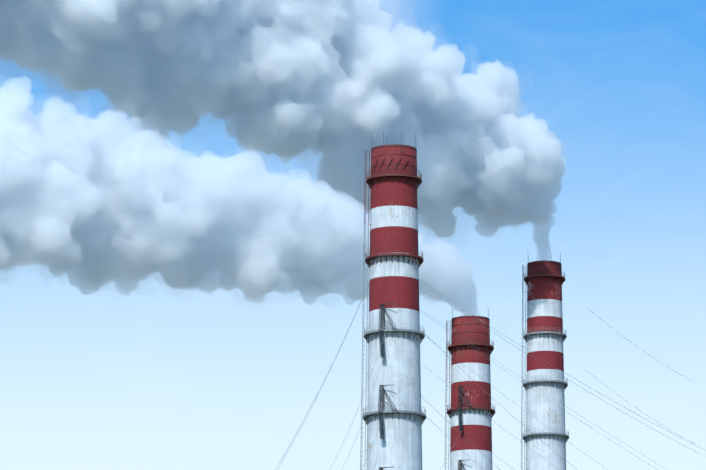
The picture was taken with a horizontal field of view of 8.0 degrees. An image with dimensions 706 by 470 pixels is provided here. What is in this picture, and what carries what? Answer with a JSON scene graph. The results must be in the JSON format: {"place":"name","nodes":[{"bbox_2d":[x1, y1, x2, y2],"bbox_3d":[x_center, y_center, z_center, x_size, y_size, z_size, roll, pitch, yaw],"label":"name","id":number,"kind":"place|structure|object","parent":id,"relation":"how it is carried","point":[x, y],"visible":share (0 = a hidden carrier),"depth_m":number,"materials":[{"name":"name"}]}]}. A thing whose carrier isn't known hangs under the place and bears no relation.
{"place":"outdoors","nodes":[
{"label":"outdoors","id":0,"kind":"place"},
{"bbox_2d":[0,0,705,469],"label":"sky","id":1,"kind":"structure","parent":0,"point":[182,239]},
{"label":"ground","id":2,"kind":"structure","parent":0,"visible":0},
{"bbox_2d":[360,130,425,469],"bbox_3d":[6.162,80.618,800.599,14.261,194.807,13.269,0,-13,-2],"label":"chimney","id":3,"kind":"object","parent":2,"relation":"on","point":[393,181],"visible":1,"depth_m":812.46,"materials":[{"name":"white paint"}]},
{"bbox_2d":[275,254,704,469],"bbox_3d":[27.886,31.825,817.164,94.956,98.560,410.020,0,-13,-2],"label":"guy wires","id":4,"kind":"object","parent":3,"relation":"attached to","point":[475,382],"visible":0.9,"depth_m":838.05,"materials":[{"name":"silver metal"}]},
{"bbox_2d":[445,316,494,469],"bbox_3d":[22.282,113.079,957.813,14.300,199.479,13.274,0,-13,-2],"label":"chimney","id":5,"kind":"object","parent":2,"relation":"on","point":[471,421],"visible":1,"depth_m":973.03,"materials":[{"name":"white paint"}]},
{"bbox_2d":[521,251,568,469],"bbox_3d":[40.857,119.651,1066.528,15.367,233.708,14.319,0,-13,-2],"label":"chimney","id":6,"kind":"object","parent":2,"relation":"on","point":[544,336],"visible":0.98,"depth_m":1083.61,"materials":[{"name":"white paint"}]}
]}

